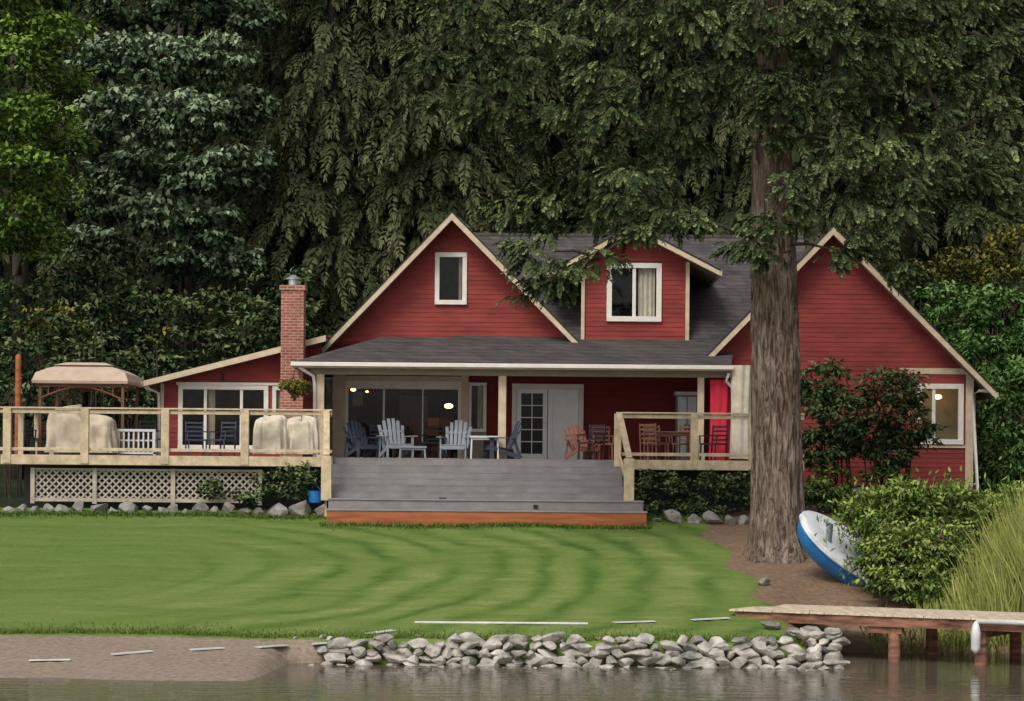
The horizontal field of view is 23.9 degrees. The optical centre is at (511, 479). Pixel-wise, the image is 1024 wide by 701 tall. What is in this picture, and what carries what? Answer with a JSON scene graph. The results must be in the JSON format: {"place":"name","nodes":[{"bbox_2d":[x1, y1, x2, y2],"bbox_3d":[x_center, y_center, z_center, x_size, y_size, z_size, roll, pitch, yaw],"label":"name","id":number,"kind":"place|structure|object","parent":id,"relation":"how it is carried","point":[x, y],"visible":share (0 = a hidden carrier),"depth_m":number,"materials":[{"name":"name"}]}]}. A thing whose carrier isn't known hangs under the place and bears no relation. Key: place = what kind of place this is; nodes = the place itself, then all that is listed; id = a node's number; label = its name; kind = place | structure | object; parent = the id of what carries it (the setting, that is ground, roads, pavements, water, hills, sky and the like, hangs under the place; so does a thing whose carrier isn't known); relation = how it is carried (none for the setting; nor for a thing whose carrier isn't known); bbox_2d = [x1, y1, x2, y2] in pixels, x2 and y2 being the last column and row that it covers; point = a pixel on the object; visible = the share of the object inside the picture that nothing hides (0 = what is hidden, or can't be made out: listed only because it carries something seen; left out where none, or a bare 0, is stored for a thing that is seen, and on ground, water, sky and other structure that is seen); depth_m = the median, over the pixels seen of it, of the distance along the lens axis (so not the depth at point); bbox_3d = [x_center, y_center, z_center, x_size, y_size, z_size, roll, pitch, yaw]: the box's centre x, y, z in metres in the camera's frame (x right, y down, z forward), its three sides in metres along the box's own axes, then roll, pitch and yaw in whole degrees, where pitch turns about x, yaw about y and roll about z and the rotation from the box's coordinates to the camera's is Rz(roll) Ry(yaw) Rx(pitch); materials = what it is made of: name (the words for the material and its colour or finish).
{"place":"outdoors","nodes":[
{"label":"outdoors","id":0,"kind":"place"},
{"bbox_2d":[0,0,1023,680],"bbox_3d":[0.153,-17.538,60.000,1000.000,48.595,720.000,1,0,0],"label":"ground","id":1,"kind":"structure","parent":0,"point":[214,572],"depth_m":48.31,"materials":[{"name":"plant"}]},
{"bbox_2d":[0,0,107,479],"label":"maple tree","id":2,"kind":"object","parent":1,"relation":"on","point":[19,152],"visible":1,"depth_m":72.74,"materials":[{"name":"green plant"}]},
{"bbox_2d":[0,0,125,429],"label":"fir tree","id":3,"kind":"object","parent":1,"relation":"on","point":[42,267],"visible":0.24,"depth_m":84.78,"materials":[{"name":"green plant"}]},
{"bbox_2d":[0,0,177,437],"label":"fir tree","id":4,"kind":"object","parent":1,"relation":"on","point":[100,31],"visible":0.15,"depth_m":85.45,"materials":[{"name":"green plant"}]},
{"bbox_2d":[13,305,174,495],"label":"autumn shrub","id":5,"kind":"object","parent":1,"relation":"on","point":[19,467],"visible":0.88,"depth_m":71.48,"materials":[{"name":"green plant"}]},
{"bbox_2d":[0,252,326,497],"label":"understory shrub","id":6,"kind":"object","parent":1,"relation":"on","point":[210,331],"visible":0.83,"depth_m":75.30,"materials":[{"name":"green plant"}]},
{"bbox_2d":[53,0,286,371],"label":"cottonwood tree","id":7,"kind":"object","parent":1,"relation":"on","point":[185,63],"visible":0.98,"depth_m":77.44,"materials":[{"name":"green plant"}]},
{"bbox_2d":[120,1,317,401],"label":"fir tree","id":8,"kind":"object","parent":1,"relation":"on","point":[194,28],"visible":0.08,"depth_m":85.98,"materials":[{"name":"green plant"}]},
{"bbox_2d":[161,0,367,375],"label":"fir tree","id":9,"kind":"object","parent":1,"relation":"on","point":[249,208],"visible":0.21,"depth_m":82.49,"materials":[{"name":"green plant"}]},
{"bbox_2d":[280,275,307,456],"bbox_3d":[-5.706,-2.592,63.000,0.669,5.484,0.680,1,0,0],"label":"brick chimney","id":10,"kind":"object","parent":1,"relation":"on","point":[293,315],"visible":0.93,"depth_m":62.70,"materials":[{"name":"brick"}]},
{"bbox_2d":[206,0,435,353],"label":"fir tree","id":11,"kind":"object","parent":1,"relation":"on","point":[331,99],"visible":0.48,"depth_m":79.49,"materials":[{"name":"green plant"}]},
{"bbox_2d":[0,509,724,532],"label":"grass fringe","id":12,"kind":"object","parent":1,"relation":"on","point":[306,516],"depth_m":56.59,"materials":[{"name":"plant"}]},
{"bbox_2d":[275,0,478,335],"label":"fir tree","id":13,"kind":"object","parent":1,"relation":"on","point":[363,230],"visible":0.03,"depth_m":81.21,"materials":[{"name":"green plant"}]},
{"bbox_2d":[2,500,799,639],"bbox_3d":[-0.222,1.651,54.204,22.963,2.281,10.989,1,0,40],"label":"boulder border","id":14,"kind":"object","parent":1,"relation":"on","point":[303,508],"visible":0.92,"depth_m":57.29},
{"bbox_2d":[0,406,804,527],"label":"wooden deck","id":15,"kind":"structure","parent":1,"relation":"on","point":[165,480],"depth_m":57.95,"materials":[{"name":"wood"}]},
{"bbox_2d":[14,354,20,453],"bbox_3d":[-12.356,-1.872,60.500,0.143,2.527,0.150,1,0,0],"label":"wooden pole","id":16,"kind":"object","parent":15,"relation":"on","point":[17,380],"visible":0.79,"depth_m":60.44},
{"bbox_2d":[44,404,119,452],"bbox_3d":[-10.655,-1.272,60.063,1.822,1.198,1.099,1,0,0],"label":"covered grill","id":17,"kind":"object","parent":15,"relation":"on","point":[63,430],"visible":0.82,"depth_m":59.65,"materials":[{"name":"beige fabric"}]},
{"bbox_2d":[31,362,142,454],"bbox_3d":[-10.906,-1.795,62.300,2.437,2.399,2.600,1,0,0],"label":"patio gazebo","id":18,"kind":"object","parent":15,"relation":"on","point":[86,377],"visible":0.98,"depth_m":61.13,"materials":[{"name":"fabric"}]},
{"bbox_2d":[116,429,157,455],"bbox_3d":[-9.360,-0.922,60.390,0.975,0.680,0.420,1,0,0],"label":"white slatted bench","id":19,"kind":"object","parent":15,"relation":"on","point":[154,440],"visible":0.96,"depth_m":60.20,"materials":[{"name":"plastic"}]},
{"bbox_2d":[139,420,160,455],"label":"patio chair","id":20,"kind":"object","parent":15,"relation":"on","point":[140,422],"visible":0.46,"depth_m":60.87,"materials":[{"name":"black metal"}]},
{"bbox_2d":[184,421,207,455],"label":"patio chair","id":21,"kind":"object","parent":15,"relation":"on","point":[202,435],"visible":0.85,"depth_m":61.70,"materials":[{"name":"blue plastic"}]},
{"bbox_2d":[208,421,236,455],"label":"patio chair","id":22,"kind":"object","parent":15,"relation":"on","point":[225,432],"visible":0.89,"depth_m":61.31,"materials":[{"name":"blue plastic"}]},
{"bbox_2d":[164,344,321,456],"bbox_3d":[-7.159,-1.738,63.998,4.232,3.750,0.024,1,0,0],"label":"annex siding","id":23,"kind":"object","parent":15,"relation":"on","point":[265,370],"visible":0.28,"depth_m":63.99,"materials":[{"name":"wood"}]},
{"bbox_2d":[160,373,279,421],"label":"annex trim","id":24,"kind":"structure","parent":23,"relation":"attached to","point":[190,383],"depth_m":63.92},
{"bbox_2d":[183,389,263,444],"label":"room interior","id":25,"kind":"object","parent":24,"relation":"in","point":[252,399],"visible":0.23,"depth_m":65.67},
{"bbox_2d":[208,390,214,444],"bbox_3d":[-7.969,-1.653,64.140,0.191,1.710,0.060,1,0,0],"label":"curtain","id":26,"kind":"object","parent":25,"relation":"hanging from","point":[211,404],"visible":0.66,"depth_m":64.16,"materials":[{"name":"fabric"}]},
{"bbox_2d":[178,385,268,448],"bbox_3d":[-7.635,-1.650,63.985,2.384,1.710,0.150,1,0,0],"label":"window frame","id":27,"kind":"object","parent":24,"relation":"attached to","point":[241,388],"visible":0.69,"depth_m":63.94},
{"bbox_2d":[141,335,328,390],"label":"annex roof","id":28,"kind":"structure","parent":23,"relation":"on","point":[154,383],"depth_m":63.35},
{"bbox_2d":[252,415,287,453],"bbox_3d":[-5.873,-1.135,58.976,0.898,1.008,0.969,1,0,0],"label":"covered patio sofa","id":29,"kind":"object","parent":15,"relation":"on","point":[269,432],"visible":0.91,"depth_m":58.66,"materials":[{"name":"fabric"}]},
{"bbox_2d":[286,415,319,454],"bbox_3d":[-5.140,-1.105,59.083,0.892,0.960,0.965,1,0,0],"label":"covered patio chair","id":30,"kind":"object","parent":15,"relation":"on","point":[303,433],"visible":0.88,"depth_m":58.75,"materials":[{"name":"fabric"}]},
{"bbox_2d":[342,421,384,457],"bbox_3d":[-3.855,-1.032,62.245,0.817,0.993,0.908,0,0,-34],"label":"adirondack chair","id":31,"kind":"object","parent":15,"relation":"on","point":[358,445],"visible":0.95,"depth_m":62.37,"materials":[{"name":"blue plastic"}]},
{"bbox_2d":[377,418,417,457],"bbox_3d":[-2.954,-1.050,61.554,0.860,1.045,0.956,1,0,-20],"label":"adirondack chair","id":32,"kind":"object","parent":15,"relation":"on","point":[401,441],"visible":0.83,"depth_m":61.78,"materials":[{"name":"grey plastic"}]},
{"bbox_2d":[332,375,468,458],"bbox_3d":[-2.994,-1.664,64.965,3.642,2.341,0.170,1,0,0],"label":"patio window frame","id":33,"kind":"object","parent":15,"relation":"on","point":[343,385],"visible":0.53,"depth_m":64.91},
{"bbox_2d":[330,418,486,458],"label":"wall panel","id":34,"kind":"structure","parent":33,"relation":"attached to","point":[477,449],"depth_m":64.97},
{"bbox_2d":[420,425,443,457],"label":"patio chair","id":35,"kind":"object","parent":15,"relation":"on","point":[427,435],"visible":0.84,"depth_m":63.62,"materials":[{"name":"black metal"}]},
{"bbox_2d":[436,420,471,458],"bbox_3d":[-1.439,-1.027,61.856,0.843,1.024,0.936,1,0,9],"label":"adirondack chair","id":36,"kind":"object","parent":15,"relation":"on","point":[464,444],"visible":0.93,"depth_m":62.11,"materials":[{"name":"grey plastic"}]},
{"bbox_2d":[483,421,521,458],"bbox_3d":[-0.258,-1.001,61.315,0.908,0.993,0.817,1,0,-16],"label":"adirondack chair","id":37,"kind":"object","parent":15,"relation":"on","point":[493,449],"visible":0.9,"depth_m":61.12,"materials":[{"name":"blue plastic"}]},
{"bbox_2d":[294,337,732,364],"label":"porch roof","id":38,"kind":"structure","parent":15,"relation":"on","point":[524,350],"depth_m":62.91,"materials":[{"name":"grey"}]},
{"bbox_2d":[277,367,311,401],"bbox_3d":[-5.492,-2.405,61.101,0.934,0.882,0.697,1,0,0],"label":"hanging basket","id":39,"kind":"object","parent":38,"relation":"hanging from","point":[298,387],"visible":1,"depth_m":61.03,"materials":[{"name":"green plant"}]},
{"bbox_2d":[322,211,578,352],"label":"gable roof","id":40,"kind":"structure","parent":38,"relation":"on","point":[396,273],"depth_m":64.31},
{"bbox_2d":[328,336,428,341],"bbox_3d":[-1.676,-3.764,64.962,6.719,0.155,0.024,1,0,0],"label":"gable skirt board","id":41,"kind":"object","parent":40,"relation":"attached to","point":[353,338],"visible":0.21,"depth_m":64.95,"materials":[{"name":"red paint"}]},
{"bbox_2d":[330,222,564,348],"bbox_3d":[-1.533,-5.148,64.998,6.940,3.570,0.024,1,0,0],"label":"gable siding","id":42,"kind":"object","parent":40,"relation":"attached to","point":[403,304],"visible":0.83,"depth_m":65.00,"materials":[{"name":"red paint"}]},
{"bbox_2d":[435,252,466,304],"bbox_3d":[-1.640,-5.404,64.985,0.860,1.404,0.150,1,0,0],"label":"window frame","id":43,"kind":"object","parent":42,"relation":"attached to","point":[438,255],"visible":1,"depth_m":64.94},
{"bbox_2d":[439,257,458,299],"bbox_3d":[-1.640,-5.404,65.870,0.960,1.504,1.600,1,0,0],"label":"window pane","id":44,"kind":"structure","parent":43,"relation":"in","point":[449,279],"depth_m":66.67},
{"bbox_2d":[291,362,733,377],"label":"porch fascia","id":45,"kind":"structure","parent":38,"relation":"attached to","point":[508,369],"depth_m":61.60,"materials":[{"name":"wood"}]},
{"bbox_2d":[516,393,547,458],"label":"hall interior","id":46,"kind":"object","parent":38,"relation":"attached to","point":[532,411],"visible":0.15,"depth_m":67.00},
{"bbox_2d":[512,384,583,459],"bbox_3d":[0.956,-1.515,64.980,1.917,2.118,0.140,1,0,0],"label":"french door","id":47,"kind":"structure","parent":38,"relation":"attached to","point":[565,405],"depth_m":64.97,"materials":[{"name":"white paint"}]},
{"bbox_2d":[729,365,750,458],"bbox_3d":[5.818,-1.715,61.399,0.593,2.370,0.359,1,0,0],"label":"porch curtain","id":48,"kind":"object","parent":38,"relation":"hanging from","point":[740,375],"visible":0.88,"depth_m":61.29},
{"bbox_2d":[325,344,744,460],"bbox_3d":[0.664,-2.119,64.998,11.719,3.250,0.024,1,0,0],"label":"porch wall siding","id":49,"kind":"object","parent":15,"relation":"on","point":[606,399],"visible":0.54,"depth_m":64.99,"materials":[{"name":"wood"}]},
{"bbox_2d":[468,382,486,431],"bbox_3d":[-0.930,-1.947,64.985,0.491,1.333,0.150,1,0,0],"label":"window frame","id":50,"kind":"object","parent":49,"relation":"attached to","point":[483,384],"visible":0.87,"depth_m":64.94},
{"bbox_2d":[471,382,486,428],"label":"room interior","id":51,"kind":"object","parent":50,"relation":"in","point":[474,407],"visible":0.23,"depth_m":66.67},
{"bbox_2d":[477,386,482,428],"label":"curtain","id":52,"kind":"object","parent":51,"relation":"hanging from","point":[480,410],"visible":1,"depth_m":65.15,"materials":[{"name":"fabric"}]},
{"bbox_2d":[563,424,602,459],"bbox_3d":[1.791,-0.957,61.646,0.774,0.941,0.860,1,0,-29],"label":"adirondack chair","id":53,"kind":"object","parent":15,"relation":"on","point":[574,450],"visible":0.89,"depth_m":61.79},
{"bbox_2d":[577,424,605,459],"bbox_3d":[2.009,-0.945,60.925,0.560,0.922,0.574,0,0,34],"label":"patio chair","id":54,"kind":"object","parent":15,"relation":"on","point":[594,438],"visible":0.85,"depth_m":60.98,"materials":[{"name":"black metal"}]},
{"bbox_2d":[592,426,613,459],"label":"patio chair","id":55,"kind":"object","parent":15,"relation":"on","point":[609,436],"visible":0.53,"depth_m":62.74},
{"bbox_2d":[639,423,667,459],"bbox_3d":[3.486,-0.932,59.974,0.560,0.922,0.574,1,0,31],"label":"patio chair","id":56,"kind":"object","parent":15,"relation":"on","point":[648,434],"visible":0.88,"depth_m":59.80,"materials":[{"name":"brown wood"}]},
{"bbox_2d":[643,426,670,459],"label":"patio chair","id":57,"kind":"object","parent":15,"relation":"on","point":[651,440],"visible":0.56,"depth_m":61.75,"materials":[{"name":"brown wood"}]},
{"bbox_2d":[646,431,689,459],"bbox_3d":[3.928,-0.837,60.600,1.100,0.741,0.700,1,0,0],"label":"dining table","id":58,"kind":"object","parent":15,"relation":"on","point":[678,433],"visible":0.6,"depth_m":60.29,"materials":[{"name":"brown wood"}]},
{"bbox_2d":[674,392,696,459],"bbox_3d":[4.640,-1.422,64.595,0.624,1.838,0.710,1,0,0],"label":"storage cabinet","id":59,"kind":"object","parent":15,"relation":"on","point":[685,401],"visible":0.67,"depth_m":64.27,"materials":[{"name":"grey plastic"}]},
{"bbox_2d":[699,425,727,460],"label":"patio chair","id":60,"kind":"object","parent":15,"relation":"on","point":[716,436],"visible":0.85,"depth_m":60.86,"materials":[{"name":"black metal"}]},
{"bbox_2d":[708,380,730,459],"bbox_3d":[5.303,-1.524,61.700,0.579,2.048,0.324,1,0,0],"label":"red curtain","id":61,"kind":"object","parent":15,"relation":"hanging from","point":[720,390],"visible":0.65,"depth_m":61.58,"materials":[{"name":"fabric"}]},
{"bbox_2d":[348,389,457,457],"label":"living room","id":62,"kind":"object","parent":1,"relation":"on","point":[402,407],"visible":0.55,"depth_m":69.20,"materials":[{"name":"glass"}]},
{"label":"room interior","id":63,"kind":"object","parent":62,"relation":"attached to","visible":0},
{"bbox_2d":[325,379,331,411],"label":"curtain","id":64,"kind":"object","parent":63,"relation":"hanging from","point":[328,393],"visible":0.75,"depth_m":65.14,"materials":[{"name":"fabric"}]},
{"bbox_2d":[0,616,809,647],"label":"grass fringe","id":65,"kind":"object","parent":1,"relation":"on","point":[362,635],"depth_m":42.53,"materials":[{"name":"plant"}]},
{"bbox_2d":[324,0,539,331],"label":"fir tree","id":66,"kind":"object","parent":1,"relation":"on","point":[437,139],"visible":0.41,"depth_m":78.60,"materials":[{"name":"green plant"}]},
{"bbox_2d":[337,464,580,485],"bbox_3d":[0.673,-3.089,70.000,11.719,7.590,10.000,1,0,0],"label":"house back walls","id":67,"kind":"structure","parent":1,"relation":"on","point":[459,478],"depth_m":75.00,"materials":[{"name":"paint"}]},
{"bbox_2d":[452,235,805,339],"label":"roof","id":68,"kind":"structure","parent":67,"relation":"on","point":[720,307],"depth_m":67.17,"materials":[{"name":"grey"}]},
{"bbox_2d":[547,233,721,284],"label":"dormer roof","id":69,"kind":"structure","parent":68,"relation":"on","point":[705,272],"depth_m":64.25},
{"bbox_2d":[584,241,686,339],"bbox_3d":[3.301,-5.179,64.848,2.783,2.902,0.024,1,0,0],"label":"dormer siding","id":70,"kind":"object","parent":68,"relation":"on","point":[670,325],"visible":0.84,"depth_m":64.84,"materials":[{"name":"wood"}]},
{"bbox_2d":[606,263,661,321],"bbox_3d":[3.273,-5.024,64.835,1.470,1.575,0.150,1,0,0],"label":"window frame","id":71,"kind":"object","parent":70,"relation":"attached to","point":[634,317],"visible":0.88,"depth_m":64.79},
{"bbox_2d":[581,260,689,339],"bbox_3d":[3.303,-4.800,64.865,2.893,2.144,0.170,1,0,0],"label":"dormer corner board","id":72,"kind":"object","parent":70,"relation":"attached to","point":[686,303],"visible":0.96,"depth_m":64.78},
{"bbox_2d":[612,261,661,304],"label":"room interior","id":73,"kind":"object","parent":68,"relation":"attached to","point":[622,288],"visible":0.31,"depth_m":66.52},
{"bbox_2d":[638,268,654,316],"bbox_3d":[3.611,-5.021,64.990,0.441,1.575,0.060,1,0,0],"label":"curtain","id":74,"kind":"object","parent":73,"relation":"hanging from","point":[646,291],"visible":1,"depth_m":64.99,"materials":[{"name":"fabric"}]},
{"bbox_2d":[474,233,803,237],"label":"ridge cap","id":75,"kind":"object","parent":68,"relation":"on","point":[576,234],"visible":0.36,"depth_m":69.93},
{"bbox_2d":[195,460,750,516],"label":"shrubs","id":76,"kind":"object","parent":1,"relation":"on","point":[698,503],"visible":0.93,"depth_m":57.63,"materials":[{"name":"green plant"}]},
{"bbox_2d":[375,0,598,287],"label":"fir tree","id":77,"kind":"object","parent":1,"relation":"on","point":[545,174],"visible":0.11,"depth_m":81.22,"materials":[{"name":"green plant"}]},
{"bbox_2d":[415,621,587,624],"bbox_3d":[-0.195,2.587,43.697,3.126,0.050,0.044,1,0,1],"label":"white edging strip","id":78,"kind":"object","parent":1,"relation":"on","point":[535,623],"visible":1,"depth_m":43.68,"materials":[{"name":"plastic"}]},
{"bbox_2d":[0,0,1011,407],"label":"distant forest","id":79,"kind":"object","parent":1,"relation":"on","point":[572,220],"visible":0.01,"depth_m":90.93,"materials":[{"name":"plant"}]},
{"bbox_2d":[482,0,651,232],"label":"fir tree","id":80,"kind":"object","parent":1,"relation":"on","point":[542,52],"visible":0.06,"depth_m":84.61,"materials":[{"name":"green plant"}]},
{"bbox_2d":[293,625,850,670],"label":"stone retaining wall","id":81,"kind":"structure","parent":1,"relation":"on","point":[815,655],"depth_m":41.68,"materials":[{"name":"stone"}]},
{"bbox_2d":[522,0,723,233],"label":"fir tree","id":82,"kind":"object","parent":1,"relation":"on","point":[625,58],"visible":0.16,"depth_m":82.72,"materials":[{"name":"green plant"}]},
{"bbox_2d":[577,0,744,234],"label":"fir tree","id":83,"kind":"object","parent":1,"relation":"on","point":[690,190],"visible":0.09,"depth_m":84.67,"materials":[{"name":"green plant"}]},
{"bbox_2d":[393,0,1023,563],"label":"douglas fir tree","id":84,"kind":"object","parent":1,"relation":"on","point":[777,470],"visible":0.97,"depth_m":50.59,"materials":[{"name":"green plant"}]},
{"bbox_2d":[652,0,837,234],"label":"fir tree","id":85,"kind":"object","parent":1,"relation":"on","point":[729,219],"visible":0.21,"depth_m":82.57,"materials":[{"name":"green plant"}]},
{"bbox_2d":[800,355,876,501],"bbox_3d":[8.040,-1.279,60.234,2.258,3.667,1.777,1,0,0],"label":"rhododendron","id":86,"kind":"object","parent":1,"relation":"on","point":[827,399],"visible":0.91,"depth_m":59.98,"materials":[{"name":"green plant"}]},
{"bbox_2d":[719,237,965,486],"bbox_3d":[8.658,-3.088,63.098,6.556,6.494,0.024,1,0,0],"label":"wing siding","id":87,"kind":"object","parent":1,"relation":"on","point":[859,320],"visible":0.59,"depth_m":63.09,"materials":[{"name":"wood"}]},
{"bbox_2d":[706,226,998,400],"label":"wing roof","id":88,"kind":"structure","parent":87,"relation":"on","point":[916,315],"depth_m":62.55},
{"bbox_2d":[900,368,973,489],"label":"wing corner trim","id":89,"kind":"structure","parent":87,"relation":"attached to","point":[948,375],"depth_m":63.05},
{"bbox_2d":[744,0,953,313],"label":"fir tree","id":90,"kind":"object","parent":1,"relation":"on","point":[835,49],"visible":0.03,"depth_m":83.86,"materials":[{"name":"green plant"}]},
{"bbox_2d":[797,511,904,586],"bbox_3d":[6.998,1.681,49.899,2.966,0.750,1.533,31,31,-9],"label":"rowboat","id":91,"kind":"object","parent":1,"relation":"on","point":[817,548],"visible":0.59,"depth_m":49.36,"materials":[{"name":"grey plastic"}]},
{"bbox_2d":[804,459,967,515],"bbox_3d":[8.849,0.271,58.704,4.438,1.620,3.394,1,0,0],"label":"ground cover","id":92,"kind":"object","parent":1,"relation":"on","point":[816,482],"visible":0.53,"depth_m":57.97,"materials":[{"name":"green plant"}]},
{"bbox_2d":[833,365,948,499],"bbox_3d":[9.360,-1.125,59.706,2.828,3.481,1.798,1,0,0],"label":"rhododendron","id":93,"kind":"object","parent":1,"relation":"on","point":[887,416],"visible":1,"depth_m":59.57,"materials":[{"name":"green plant"}]},
{"bbox_2d":[804,0,1023,463],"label":"fir tree","id":94,"kind":"object","parent":1,"relation":"on","point":[909,239],"visible":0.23,"depth_m":80.81,"materials":[{"name":"green plant"}]},
{"bbox_2d":[815,456,1023,608],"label":"shore bush","id":95,"kind":"object","parent":1,"relation":"on","point":[917,558],"visible":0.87,"depth_m":48.51,"materials":[{"name":"green plant"}]},
{"bbox_2d":[858,0,1013,454],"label":"fir tree","id":96,"kind":"object","parent":1,"relation":"on","point":[945,90],"visible":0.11,"depth_m":82.63,"materials":[{"name":"green plant"}]},
{"bbox_2d":[859,600,1023,655],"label":"sedge grass","id":97,"kind":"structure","parent":1,"relation":"on","point":[945,639],"depth_m":45.61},
{"bbox_2d":[905,222,1023,487],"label":"vine maple","id":98,"kind":"object","parent":1,"relation":"on","point":[945,274],"visible":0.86,"depth_m":72.49,"materials":[{"name":"green plant"}]},
{"bbox_2d":[907,278,1023,497],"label":"laurel hedge","id":99,"kind":"object","parent":1,"relation":"on","point":[1001,376],"visible":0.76,"depth_m":66.56,"materials":[{"name":"green plant"}]},
{"bbox_2d":[913,473,1023,648],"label":"shore reeds","id":100,"kind":"object","parent":1,"relation":"on","point":[998,581],"visible":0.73,"depth_m":46.86,"materials":[{"name":"plant"}]},
{"bbox_2d":[922,0,1023,473],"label":"fir tree","id":101,"kind":"object","parent":1,"relation":"on","point":[998,141],"visible":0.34,"depth_m":79.61,"materials":[{"name":"green plant"}]},
{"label":"wing","id":102,"kind":"object","parent":1,"relation":"on","visible":0},
{"bbox_2d":[922,389,957,438],"bbox_3d":[11.164,-1.712,63.670,1.309,1.684,1.000,1,0,0],"label":"room interior","id":103,"kind":"object","parent":102,"relation":"attached to","point":[946,412],"visible":0.46,"depth_m":64.17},
{"bbox_2d":[917,384,963,444],"bbox_3d":[11.164,-1.712,63.085,1.209,1.584,0.150,1,0,0],"label":"window frame","id":104,"kind":"object","parent":102,"relation":"attached to","point":[959,440],"visible":0.59,"depth_m":63.04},
{"bbox_2d":[0,652,1023,700],"bbox_3d":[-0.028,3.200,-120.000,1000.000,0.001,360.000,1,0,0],"label":"lake water","id":105,"kind":"structure","parent":0,"point":[865,676],"depth_m":37.82,"materials":[{"name":"liquid"}]},
{"bbox_2d":[729,604,1023,665],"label":"dock","id":106,"kind":"object","parent":105,"relation":"in","point":[982,626],"visible":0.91,"depth_m":43.63,"materials":[{"name":"brown wood"}]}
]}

